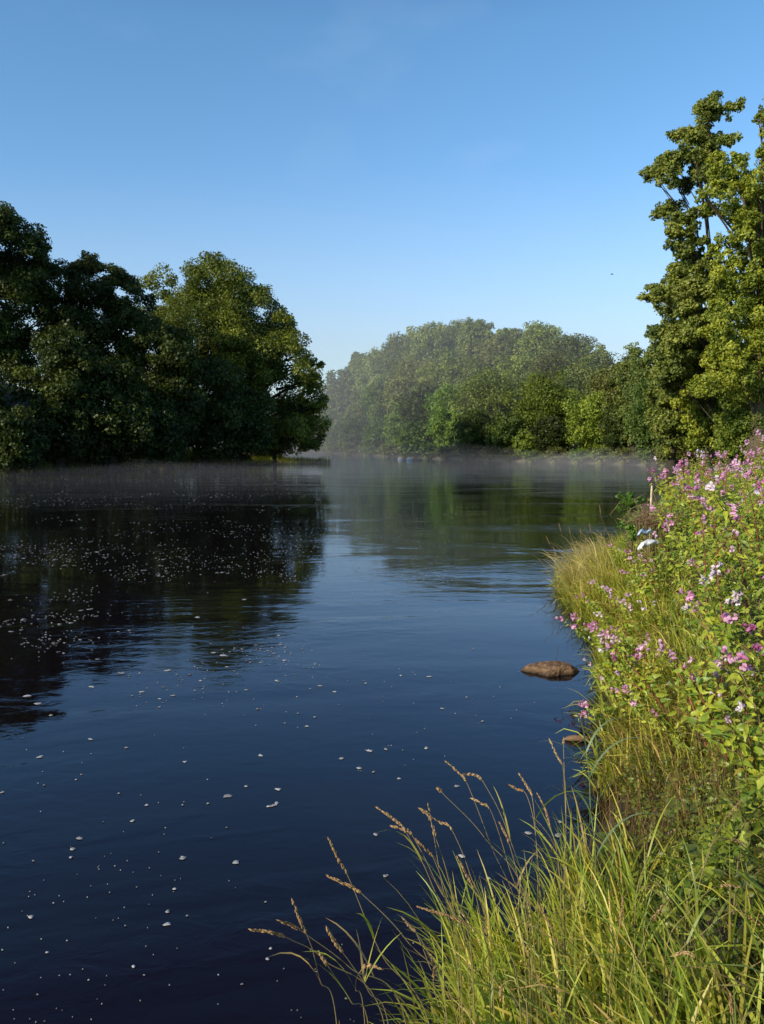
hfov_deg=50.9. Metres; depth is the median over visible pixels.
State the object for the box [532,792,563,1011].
seed grass
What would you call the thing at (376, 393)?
hill tree
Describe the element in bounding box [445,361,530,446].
hill tree
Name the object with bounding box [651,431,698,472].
hawthorn tree
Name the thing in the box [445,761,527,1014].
seed grass
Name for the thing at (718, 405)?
ash tree
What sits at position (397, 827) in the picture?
seed grass
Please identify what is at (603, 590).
balsam plant
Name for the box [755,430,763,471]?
balsam plant
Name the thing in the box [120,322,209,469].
bank tree
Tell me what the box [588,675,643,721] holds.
balsam plant
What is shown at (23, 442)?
bank shrub
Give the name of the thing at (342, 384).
hill tree
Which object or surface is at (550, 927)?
seed grass
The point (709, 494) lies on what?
balsam plant
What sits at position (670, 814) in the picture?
dock plant
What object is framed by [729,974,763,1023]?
seed grass
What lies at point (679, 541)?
balsam plant
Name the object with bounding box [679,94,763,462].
ivy clad tree
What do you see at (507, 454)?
shore bush
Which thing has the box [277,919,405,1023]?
seed grass
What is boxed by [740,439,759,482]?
balsam plant
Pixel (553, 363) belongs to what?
hill tree
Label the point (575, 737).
rock
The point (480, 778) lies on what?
seed grass
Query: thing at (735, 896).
nettle plant
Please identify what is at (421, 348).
hill tree
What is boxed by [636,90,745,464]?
sycamore tree
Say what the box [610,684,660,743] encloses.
balsam plant
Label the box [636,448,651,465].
shore bush
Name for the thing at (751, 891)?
nettle plant
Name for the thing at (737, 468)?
balsam plant
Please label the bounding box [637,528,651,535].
plastic bag
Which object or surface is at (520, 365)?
hill tree
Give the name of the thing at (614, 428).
shore tree
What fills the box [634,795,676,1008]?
seed grass
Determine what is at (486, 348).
hill tree
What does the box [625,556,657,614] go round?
balsam plant
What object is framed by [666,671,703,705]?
balsam plant
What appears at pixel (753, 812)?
nettle plant
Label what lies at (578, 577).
bank grass
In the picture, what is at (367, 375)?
hill tree
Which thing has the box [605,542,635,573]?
balsam plant
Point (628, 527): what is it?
leafy shrub
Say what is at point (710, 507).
balsam plant
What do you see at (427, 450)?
shore bush
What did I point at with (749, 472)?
balsam plant
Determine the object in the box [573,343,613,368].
hill tree
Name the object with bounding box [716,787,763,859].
nettle plant
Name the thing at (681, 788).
dry stalks
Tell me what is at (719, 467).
balsam plant
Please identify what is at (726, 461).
balsam plant
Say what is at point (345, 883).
seed grass
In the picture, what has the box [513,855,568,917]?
grass blade
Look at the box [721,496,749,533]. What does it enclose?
balsam plant
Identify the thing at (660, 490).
balsam plant
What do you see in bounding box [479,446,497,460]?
shore bush
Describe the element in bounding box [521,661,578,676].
river rock
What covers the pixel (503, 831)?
seed grass
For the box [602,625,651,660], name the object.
balsam plant
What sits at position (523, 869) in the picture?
seed grass
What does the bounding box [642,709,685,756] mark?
balsam plant
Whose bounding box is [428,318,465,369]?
hill tree
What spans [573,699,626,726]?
balsam plant
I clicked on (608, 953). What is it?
grass blade
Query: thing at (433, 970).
seed grass
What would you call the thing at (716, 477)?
balsam plant
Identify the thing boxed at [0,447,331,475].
bank grass
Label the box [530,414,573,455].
shore tree
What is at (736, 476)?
balsam plant
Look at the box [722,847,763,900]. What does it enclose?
nettle plant
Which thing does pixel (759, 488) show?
balsam plant
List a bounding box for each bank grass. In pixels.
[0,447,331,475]
[524,525,762,820]
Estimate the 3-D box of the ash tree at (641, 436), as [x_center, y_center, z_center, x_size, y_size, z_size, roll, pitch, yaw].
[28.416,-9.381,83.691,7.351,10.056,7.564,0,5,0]
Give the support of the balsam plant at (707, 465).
on the ground at (656, 500)
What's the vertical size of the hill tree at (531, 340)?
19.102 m
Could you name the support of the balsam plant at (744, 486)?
on the ground at (656, 500)
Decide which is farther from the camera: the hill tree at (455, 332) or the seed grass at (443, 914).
the hill tree at (455, 332)
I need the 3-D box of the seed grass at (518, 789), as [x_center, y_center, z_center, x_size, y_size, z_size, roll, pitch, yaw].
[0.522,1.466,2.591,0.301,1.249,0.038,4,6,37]
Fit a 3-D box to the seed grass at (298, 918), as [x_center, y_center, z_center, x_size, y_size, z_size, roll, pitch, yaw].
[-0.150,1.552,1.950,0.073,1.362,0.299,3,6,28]
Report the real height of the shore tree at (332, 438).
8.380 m
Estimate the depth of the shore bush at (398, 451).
144.09 m
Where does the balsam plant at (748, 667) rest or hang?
on the ground at (656, 500)
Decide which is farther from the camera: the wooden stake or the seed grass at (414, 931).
the wooden stake
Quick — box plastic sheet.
[637,539,659,549]
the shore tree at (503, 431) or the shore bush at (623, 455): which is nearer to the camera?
the shore bush at (623, 455)
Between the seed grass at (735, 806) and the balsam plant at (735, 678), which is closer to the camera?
the seed grass at (735, 806)
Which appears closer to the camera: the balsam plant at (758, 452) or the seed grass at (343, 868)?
the seed grass at (343, 868)
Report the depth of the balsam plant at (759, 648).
5.76 m
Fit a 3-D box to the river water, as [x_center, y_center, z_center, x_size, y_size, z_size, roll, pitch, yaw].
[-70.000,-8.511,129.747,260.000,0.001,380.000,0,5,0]
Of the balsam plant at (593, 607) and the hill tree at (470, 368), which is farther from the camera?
the hill tree at (470, 368)
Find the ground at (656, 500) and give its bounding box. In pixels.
[0,382,763,1023]
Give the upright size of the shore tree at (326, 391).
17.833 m
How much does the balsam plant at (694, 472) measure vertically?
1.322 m
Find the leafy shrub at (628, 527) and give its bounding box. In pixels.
[615,491,652,561]
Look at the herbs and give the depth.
4.85 m
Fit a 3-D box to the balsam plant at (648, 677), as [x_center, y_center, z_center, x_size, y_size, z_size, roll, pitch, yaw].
[2.190,1.426,6.683,0.400,0.991,0.407,-32,-5,17]
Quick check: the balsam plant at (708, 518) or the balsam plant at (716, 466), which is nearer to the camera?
the balsam plant at (708, 518)
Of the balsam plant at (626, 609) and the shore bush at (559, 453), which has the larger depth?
the shore bush at (559, 453)
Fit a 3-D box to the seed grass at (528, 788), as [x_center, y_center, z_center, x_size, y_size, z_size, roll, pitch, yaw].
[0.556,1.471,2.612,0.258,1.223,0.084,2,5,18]
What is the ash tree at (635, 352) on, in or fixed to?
on the ground at (656, 500)
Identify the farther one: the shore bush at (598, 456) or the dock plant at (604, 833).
the shore bush at (598, 456)
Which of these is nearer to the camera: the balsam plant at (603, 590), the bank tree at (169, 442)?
the balsam plant at (603, 590)
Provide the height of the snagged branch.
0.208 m
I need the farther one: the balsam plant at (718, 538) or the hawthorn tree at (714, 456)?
the hawthorn tree at (714, 456)
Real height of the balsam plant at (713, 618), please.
0.992 m
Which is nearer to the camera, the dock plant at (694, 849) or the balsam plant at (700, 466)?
the dock plant at (694, 849)
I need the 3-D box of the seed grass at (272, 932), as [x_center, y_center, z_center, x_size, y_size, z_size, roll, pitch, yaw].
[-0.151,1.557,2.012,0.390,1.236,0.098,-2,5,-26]
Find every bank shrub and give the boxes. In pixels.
[0,404,51,476]
[261,414,296,464]
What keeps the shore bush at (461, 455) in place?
on the ground at (656, 500)
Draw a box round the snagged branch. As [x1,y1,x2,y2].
[573,717,595,731]
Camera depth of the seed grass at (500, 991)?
1.98 m
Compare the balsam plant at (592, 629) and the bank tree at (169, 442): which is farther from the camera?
the bank tree at (169, 442)
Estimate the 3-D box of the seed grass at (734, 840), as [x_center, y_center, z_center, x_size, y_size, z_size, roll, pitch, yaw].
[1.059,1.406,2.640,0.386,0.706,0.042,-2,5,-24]
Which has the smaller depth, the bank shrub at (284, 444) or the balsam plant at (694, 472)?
the balsam plant at (694, 472)
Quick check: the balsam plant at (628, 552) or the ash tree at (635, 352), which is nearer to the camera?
the balsam plant at (628, 552)
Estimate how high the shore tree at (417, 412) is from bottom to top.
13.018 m
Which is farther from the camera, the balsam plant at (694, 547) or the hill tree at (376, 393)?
the hill tree at (376, 393)
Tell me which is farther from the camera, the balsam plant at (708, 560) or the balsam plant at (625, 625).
the balsam plant at (625, 625)
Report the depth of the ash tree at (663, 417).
59.45 m
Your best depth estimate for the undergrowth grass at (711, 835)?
4.76 m
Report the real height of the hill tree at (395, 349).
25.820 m
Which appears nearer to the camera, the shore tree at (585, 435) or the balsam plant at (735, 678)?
the balsam plant at (735, 678)
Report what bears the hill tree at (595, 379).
on the ground at (656, 500)
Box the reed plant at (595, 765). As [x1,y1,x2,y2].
[540,716,657,956]
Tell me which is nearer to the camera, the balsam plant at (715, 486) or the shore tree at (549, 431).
the balsam plant at (715, 486)
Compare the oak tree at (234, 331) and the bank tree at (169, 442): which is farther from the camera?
the oak tree at (234, 331)
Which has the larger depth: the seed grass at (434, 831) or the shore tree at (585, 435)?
the shore tree at (585, 435)
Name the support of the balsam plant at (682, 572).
on the ground at (656, 500)
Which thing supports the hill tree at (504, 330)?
on the ground at (656, 500)
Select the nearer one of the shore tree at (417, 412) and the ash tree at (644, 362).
the ash tree at (644, 362)
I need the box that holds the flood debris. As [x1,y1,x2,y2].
[610,491,686,566]
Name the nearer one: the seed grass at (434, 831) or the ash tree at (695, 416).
the seed grass at (434, 831)
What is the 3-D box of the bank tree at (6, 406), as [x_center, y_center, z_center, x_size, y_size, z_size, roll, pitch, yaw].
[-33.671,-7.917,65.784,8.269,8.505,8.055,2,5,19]
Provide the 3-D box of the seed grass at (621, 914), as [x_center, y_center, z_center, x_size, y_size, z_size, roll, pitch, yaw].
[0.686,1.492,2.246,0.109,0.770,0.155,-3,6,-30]
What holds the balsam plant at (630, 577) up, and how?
on the ground at (656, 500)
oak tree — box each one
[0,200,64,403]
[36,250,162,404]
[136,251,331,458]
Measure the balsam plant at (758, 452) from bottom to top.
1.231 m
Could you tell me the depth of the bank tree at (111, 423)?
70.88 m
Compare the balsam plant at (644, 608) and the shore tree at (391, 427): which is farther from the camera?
the shore tree at (391, 427)
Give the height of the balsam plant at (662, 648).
0.854 m
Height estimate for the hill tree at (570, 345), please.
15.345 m
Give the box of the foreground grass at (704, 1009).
[362,785,763,1023]
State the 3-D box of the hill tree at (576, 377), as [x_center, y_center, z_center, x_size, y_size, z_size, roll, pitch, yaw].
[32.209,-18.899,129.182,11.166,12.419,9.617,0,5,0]
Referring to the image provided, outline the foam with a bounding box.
[0,477,534,1022]
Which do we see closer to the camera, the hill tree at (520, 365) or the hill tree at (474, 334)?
the hill tree at (520, 365)
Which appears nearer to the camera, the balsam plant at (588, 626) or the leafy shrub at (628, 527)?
the balsam plant at (588, 626)
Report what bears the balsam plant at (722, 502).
on the ground at (656, 500)
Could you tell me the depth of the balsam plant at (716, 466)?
21.35 m
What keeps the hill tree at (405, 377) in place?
on the ground at (656, 500)
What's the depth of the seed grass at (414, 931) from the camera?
2.15 m
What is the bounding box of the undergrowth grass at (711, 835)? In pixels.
[558,495,763,1020]
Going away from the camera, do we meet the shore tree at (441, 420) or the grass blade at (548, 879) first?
the grass blade at (548, 879)
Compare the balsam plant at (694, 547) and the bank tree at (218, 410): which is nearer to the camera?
the balsam plant at (694, 547)
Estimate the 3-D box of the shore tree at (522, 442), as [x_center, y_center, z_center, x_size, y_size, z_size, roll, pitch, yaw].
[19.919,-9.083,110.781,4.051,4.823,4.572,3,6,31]
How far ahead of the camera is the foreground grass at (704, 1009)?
2.98 m
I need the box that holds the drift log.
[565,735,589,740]
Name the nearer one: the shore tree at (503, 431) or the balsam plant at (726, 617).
the balsam plant at (726, 617)
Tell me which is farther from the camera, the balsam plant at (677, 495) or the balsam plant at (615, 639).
the balsam plant at (677, 495)
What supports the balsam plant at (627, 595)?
on the ground at (656, 500)
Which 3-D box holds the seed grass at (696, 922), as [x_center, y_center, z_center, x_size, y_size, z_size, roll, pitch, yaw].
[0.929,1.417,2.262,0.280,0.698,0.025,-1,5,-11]
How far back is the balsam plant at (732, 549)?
7.42 m
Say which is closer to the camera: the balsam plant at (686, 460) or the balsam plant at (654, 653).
the balsam plant at (654, 653)
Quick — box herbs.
[491,464,763,1023]
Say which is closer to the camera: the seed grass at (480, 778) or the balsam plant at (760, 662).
the seed grass at (480, 778)
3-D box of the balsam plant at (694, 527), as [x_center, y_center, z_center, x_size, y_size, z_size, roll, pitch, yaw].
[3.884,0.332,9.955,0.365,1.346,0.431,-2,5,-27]
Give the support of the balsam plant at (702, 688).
on the ground at (656, 500)
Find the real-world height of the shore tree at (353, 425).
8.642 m
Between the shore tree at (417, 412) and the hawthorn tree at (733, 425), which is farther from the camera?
the shore tree at (417, 412)
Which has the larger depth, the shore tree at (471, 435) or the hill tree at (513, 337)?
the hill tree at (513, 337)
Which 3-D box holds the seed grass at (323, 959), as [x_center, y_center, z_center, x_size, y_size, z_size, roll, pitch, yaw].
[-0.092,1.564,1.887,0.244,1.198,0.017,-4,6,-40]
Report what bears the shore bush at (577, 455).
on the ground at (656, 500)
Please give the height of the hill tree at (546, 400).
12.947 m
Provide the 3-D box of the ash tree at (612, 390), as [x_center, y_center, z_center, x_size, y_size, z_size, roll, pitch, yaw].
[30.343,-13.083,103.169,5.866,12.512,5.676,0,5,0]
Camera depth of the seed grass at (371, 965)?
1.85 m
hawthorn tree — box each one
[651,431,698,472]
[676,405,722,462]
[710,387,763,462]
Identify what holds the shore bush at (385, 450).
on the ground at (656, 500)
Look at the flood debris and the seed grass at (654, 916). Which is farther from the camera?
the flood debris
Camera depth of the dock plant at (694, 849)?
3.96 m
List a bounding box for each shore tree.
[317,381,331,414]
[320,398,351,432]
[320,420,341,452]
[335,414,370,448]
[341,392,371,429]
[360,416,389,452]
[380,398,409,448]
[393,381,439,444]
[394,420,436,457]
[422,381,469,450]
[451,406,495,459]
[484,412,529,455]
[510,429,535,461]
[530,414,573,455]
[558,388,613,455]
[598,401,640,451]
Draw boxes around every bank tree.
[0,368,13,416]
[8,319,105,472]
[71,353,156,471]
[116,397,190,470]
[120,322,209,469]
[171,353,252,467]
[212,382,277,466]
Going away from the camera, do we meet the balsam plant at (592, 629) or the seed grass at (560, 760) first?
the seed grass at (560, 760)
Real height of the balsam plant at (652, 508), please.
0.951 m
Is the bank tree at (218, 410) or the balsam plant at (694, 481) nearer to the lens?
the balsam plant at (694, 481)
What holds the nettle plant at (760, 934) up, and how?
on the ground at (656, 500)
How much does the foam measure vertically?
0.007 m
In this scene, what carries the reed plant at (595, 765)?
on the ground at (656, 500)
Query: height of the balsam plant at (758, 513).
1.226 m
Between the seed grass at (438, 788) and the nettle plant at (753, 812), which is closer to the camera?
the seed grass at (438, 788)
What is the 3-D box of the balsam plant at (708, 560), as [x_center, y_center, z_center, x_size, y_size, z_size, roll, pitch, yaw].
[3.180,0.734,7.807,0.458,1.440,0.387,3,6,30]
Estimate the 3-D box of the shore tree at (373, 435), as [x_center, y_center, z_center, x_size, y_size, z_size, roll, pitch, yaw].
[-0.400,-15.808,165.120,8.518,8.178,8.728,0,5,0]
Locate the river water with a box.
[0,453,674,1023]
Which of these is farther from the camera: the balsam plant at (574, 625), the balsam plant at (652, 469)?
the balsam plant at (652, 469)
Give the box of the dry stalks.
[516,610,763,911]
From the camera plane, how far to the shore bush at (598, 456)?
98.41 m
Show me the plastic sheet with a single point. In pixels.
(647, 542)
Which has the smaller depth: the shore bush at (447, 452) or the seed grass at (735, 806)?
the seed grass at (735, 806)
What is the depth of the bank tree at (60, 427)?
68.11 m
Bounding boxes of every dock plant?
[595,830,648,859]
[660,797,703,828]
[681,837,745,880]
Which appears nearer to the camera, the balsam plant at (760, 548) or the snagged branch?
the balsam plant at (760, 548)
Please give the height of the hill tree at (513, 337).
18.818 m
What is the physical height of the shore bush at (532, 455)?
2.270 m
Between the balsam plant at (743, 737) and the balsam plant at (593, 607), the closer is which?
the balsam plant at (743, 737)
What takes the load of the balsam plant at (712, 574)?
on the ground at (656, 500)
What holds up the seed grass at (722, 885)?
on the ground at (656, 500)
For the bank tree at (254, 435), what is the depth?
85.88 m
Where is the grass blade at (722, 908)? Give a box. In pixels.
[692,868,757,978]
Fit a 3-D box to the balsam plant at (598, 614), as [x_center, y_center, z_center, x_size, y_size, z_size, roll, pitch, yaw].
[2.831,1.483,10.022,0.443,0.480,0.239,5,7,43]
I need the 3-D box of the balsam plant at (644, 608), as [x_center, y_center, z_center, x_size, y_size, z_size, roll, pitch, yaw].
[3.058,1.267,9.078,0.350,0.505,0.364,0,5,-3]
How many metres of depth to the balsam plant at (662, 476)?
11.84 m
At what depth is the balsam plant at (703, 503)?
11.26 m
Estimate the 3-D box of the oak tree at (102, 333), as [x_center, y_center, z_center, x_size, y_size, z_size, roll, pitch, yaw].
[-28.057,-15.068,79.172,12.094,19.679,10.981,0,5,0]
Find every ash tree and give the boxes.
[596,361,632,447]
[609,342,645,459]
[621,373,659,467]
[625,344,654,465]
[642,348,692,477]
[669,318,730,466]
[708,352,750,460]
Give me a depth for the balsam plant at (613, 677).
7.40 m
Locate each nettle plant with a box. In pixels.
[712,859,763,955]
[714,797,763,855]
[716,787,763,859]
[719,854,763,955]
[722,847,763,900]
[725,923,763,1005]
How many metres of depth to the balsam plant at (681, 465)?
14.33 m
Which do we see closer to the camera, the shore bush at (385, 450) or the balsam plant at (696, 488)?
the balsam plant at (696, 488)
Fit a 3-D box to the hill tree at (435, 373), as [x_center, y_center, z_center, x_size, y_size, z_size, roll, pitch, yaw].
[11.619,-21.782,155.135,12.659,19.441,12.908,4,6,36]
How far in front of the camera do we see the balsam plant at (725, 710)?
5.43 m
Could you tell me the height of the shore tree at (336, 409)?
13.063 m
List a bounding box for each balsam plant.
[555,612,605,657]
[572,592,609,625]
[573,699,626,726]
[583,621,624,674]
[583,657,626,711]
[585,622,630,660]
[587,579,612,604]
[588,636,626,683]
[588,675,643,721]
[593,611,621,640]
[597,633,624,680]
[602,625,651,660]
[602,634,672,725]
[604,586,634,623]
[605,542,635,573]
[609,591,636,654]
[610,651,642,695]
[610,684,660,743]
[616,597,648,640]
[619,569,645,593]
[624,549,649,584]
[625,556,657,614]
[627,647,671,697]
[628,632,675,674]
[637,600,668,638]
[638,552,659,597]
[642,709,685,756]
[646,467,676,528]
[647,504,680,559]
[651,468,680,499]
[653,531,702,614]
[654,456,679,493]
[658,637,708,754]
[659,468,688,545]
[660,518,709,591]
[665,477,693,524]
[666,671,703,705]
[667,645,738,776]
[668,674,730,717]
[669,468,699,532]
[671,466,706,551]
[673,574,732,649]
[678,459,699,513]
[678,587,751,700]
[679,475,709,533]
[679,527,706,578]
[684,453,707,483]
[685,452,706,485]
[686,485,715,586]
[686,700,763,799]
[689,514,730,650]
[689,715,763,796]
[690,607,763,742]
[692,452,713,478]
[694,475,725,548]
[695,505,717,533]
[695,514,743,588]
[696,449,709,476]
[696,454,720,475]
[697,450,720,491]
[697,476,733,508]
[698,483,728,509]
[699,463,762,611]
[703,471,740,545]
[704,451,725,485]
[705,561,745,682]
[706,691,755,751]
[711,451,724,474]
[711,455,732,481]
[715,645,763,749]
[717,461,733,492]
[720,450,731,475]
[721,458,763,560]
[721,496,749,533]
[724,474,742,498]
[726,529,763,634]
[730,508,763,571]
[732,488,754,524]
[734,473,758,502]
[738,450,762,503]
[738,621,763,662]
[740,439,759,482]
[740,473,763,574]
[740,576,763,672]
[745,458,763,503]
[750,478,763,549]
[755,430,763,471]
[756,446,763,490]
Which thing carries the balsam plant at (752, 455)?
on the ground at (656, 500)
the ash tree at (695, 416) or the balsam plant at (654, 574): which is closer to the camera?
the balsam plant at (654, 574)
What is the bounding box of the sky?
[0,0,763,412]
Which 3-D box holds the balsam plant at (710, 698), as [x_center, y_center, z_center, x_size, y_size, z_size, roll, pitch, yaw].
[2.074,1.325,5.249,0.416,0.941,0.393,4,7,42]
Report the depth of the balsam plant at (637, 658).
7.45 m
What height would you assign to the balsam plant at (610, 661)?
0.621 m
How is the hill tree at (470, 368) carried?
on the ground at (656, 500)
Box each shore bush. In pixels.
[377,443,397,456]
[395,448,407,457]
[417,441,439,458]
[436,445,457,459]
[455,447,471,459]
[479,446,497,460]
[498,444,518,461]
[522,448,545,462]
[544,446,568,462]
[568,448,591,463]
[590,445,614,464]
[613,446,636,464]
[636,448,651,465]
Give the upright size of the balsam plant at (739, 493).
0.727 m
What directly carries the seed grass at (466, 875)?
on the ground at (656, 500)
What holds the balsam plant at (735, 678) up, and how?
on the ground at (656, 500)
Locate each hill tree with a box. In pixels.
[325,365,361,404]
[348,351,364,392]
[350,347,386,392]
[355,370,400,421]
[371,331,418,381]
[381,357,427,413]
[399,320,455,371]
[408,347,460,444]
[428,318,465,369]
[441,352,491,411]
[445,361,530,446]
[456,317,494,364]
[472,333,509,381]
[489,327,525,380]
[491,327,513,349]
[491,352,542,420]
[498,366,578,435]
[513,320,561,371]
[518,350,587,402]
[539,331,598,367]
[551,354,605,424]
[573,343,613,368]
[579,352,631,401]
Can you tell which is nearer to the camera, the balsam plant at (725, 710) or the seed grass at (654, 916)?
the seed grass at (654, 916)
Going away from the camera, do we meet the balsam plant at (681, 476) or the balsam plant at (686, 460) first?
the balsam plant at (681, 476)
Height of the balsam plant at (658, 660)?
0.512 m
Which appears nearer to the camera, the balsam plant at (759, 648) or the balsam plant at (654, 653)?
the balsam plant at (759, 648)
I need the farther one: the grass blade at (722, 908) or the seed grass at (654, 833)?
the grass blade at (722, 908)
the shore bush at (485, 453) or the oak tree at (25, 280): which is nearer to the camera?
the oak tree at (25, 280)
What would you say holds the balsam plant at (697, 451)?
on the ground at (656, 500)
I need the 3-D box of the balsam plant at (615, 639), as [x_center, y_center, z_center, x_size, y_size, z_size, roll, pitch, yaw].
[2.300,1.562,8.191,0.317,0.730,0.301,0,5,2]
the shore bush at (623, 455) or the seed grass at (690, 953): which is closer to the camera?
the seed grass at (690, 953)
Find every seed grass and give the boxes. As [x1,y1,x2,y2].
[249,921,384,1023]
[269,899,336,1023]
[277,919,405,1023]
[298,950,367,1022]
[305,951,383,1023]
[326,927,399,1023]
[327,875,457,1023]
[328,838,428,1023]
[376,806,460,1023]
[390,825,470,1023]
[396,913,447,1023]
[399,803,474,1000]
[415,838,476,1023]
[416,906,524,1023]
[418,808,462,1023]
[431,954,445,1023]
[432,817,497,1023]
[436,787,532,1023]
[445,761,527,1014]
[457,856,533,1023]
[464,773,536,1023]
[471,798,537,1022]
[495,821,530,1021]
[498,970,572,1023]
[507,784,588,1018]
[518,773,588,1022]
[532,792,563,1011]
[537,902,594,1023]
[549,739,565,1021]
[562,736,567,1022]
[609,895,663,1023]
[629,904,666,1023]
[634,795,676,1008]
[657,838,746,1017]
[662,826,741,1017]
[667,893,740,1021]
[668,894,760,1006]
[679,799,742,963]
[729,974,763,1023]
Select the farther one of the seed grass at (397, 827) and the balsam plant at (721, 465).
the balsam plant at (721, 465)
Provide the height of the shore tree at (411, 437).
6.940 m
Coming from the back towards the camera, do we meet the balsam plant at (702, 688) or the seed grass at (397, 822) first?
the balsam plant at (702, 688)
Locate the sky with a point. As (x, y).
(386, 167)
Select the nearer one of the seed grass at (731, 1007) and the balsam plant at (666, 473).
the seed grass at (731, 1007)
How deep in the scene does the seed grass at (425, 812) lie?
2.37 m
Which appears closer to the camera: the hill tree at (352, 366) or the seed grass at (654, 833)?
the seed grass at (654, 833)
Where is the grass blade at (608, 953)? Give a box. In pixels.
[600,892,628,1004]
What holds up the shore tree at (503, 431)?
on the ground at (656, 500)
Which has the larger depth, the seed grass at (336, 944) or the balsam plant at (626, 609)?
the balsam plant at (626, 609)
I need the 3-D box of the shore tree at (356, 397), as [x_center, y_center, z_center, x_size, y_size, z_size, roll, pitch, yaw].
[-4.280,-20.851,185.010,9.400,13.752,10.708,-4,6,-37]
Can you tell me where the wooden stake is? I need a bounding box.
[649,485,652,550]
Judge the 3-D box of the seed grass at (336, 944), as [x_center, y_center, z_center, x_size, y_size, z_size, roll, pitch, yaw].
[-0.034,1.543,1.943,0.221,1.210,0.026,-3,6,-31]
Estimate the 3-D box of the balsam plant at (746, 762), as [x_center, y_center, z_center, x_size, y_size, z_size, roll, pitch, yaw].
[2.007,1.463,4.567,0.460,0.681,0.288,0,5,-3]
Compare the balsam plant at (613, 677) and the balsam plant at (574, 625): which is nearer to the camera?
the balsam plant at (613, 677)
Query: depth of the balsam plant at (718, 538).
8.86 m
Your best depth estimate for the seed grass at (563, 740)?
2.64 m
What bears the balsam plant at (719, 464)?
on the ground at (656, 500)

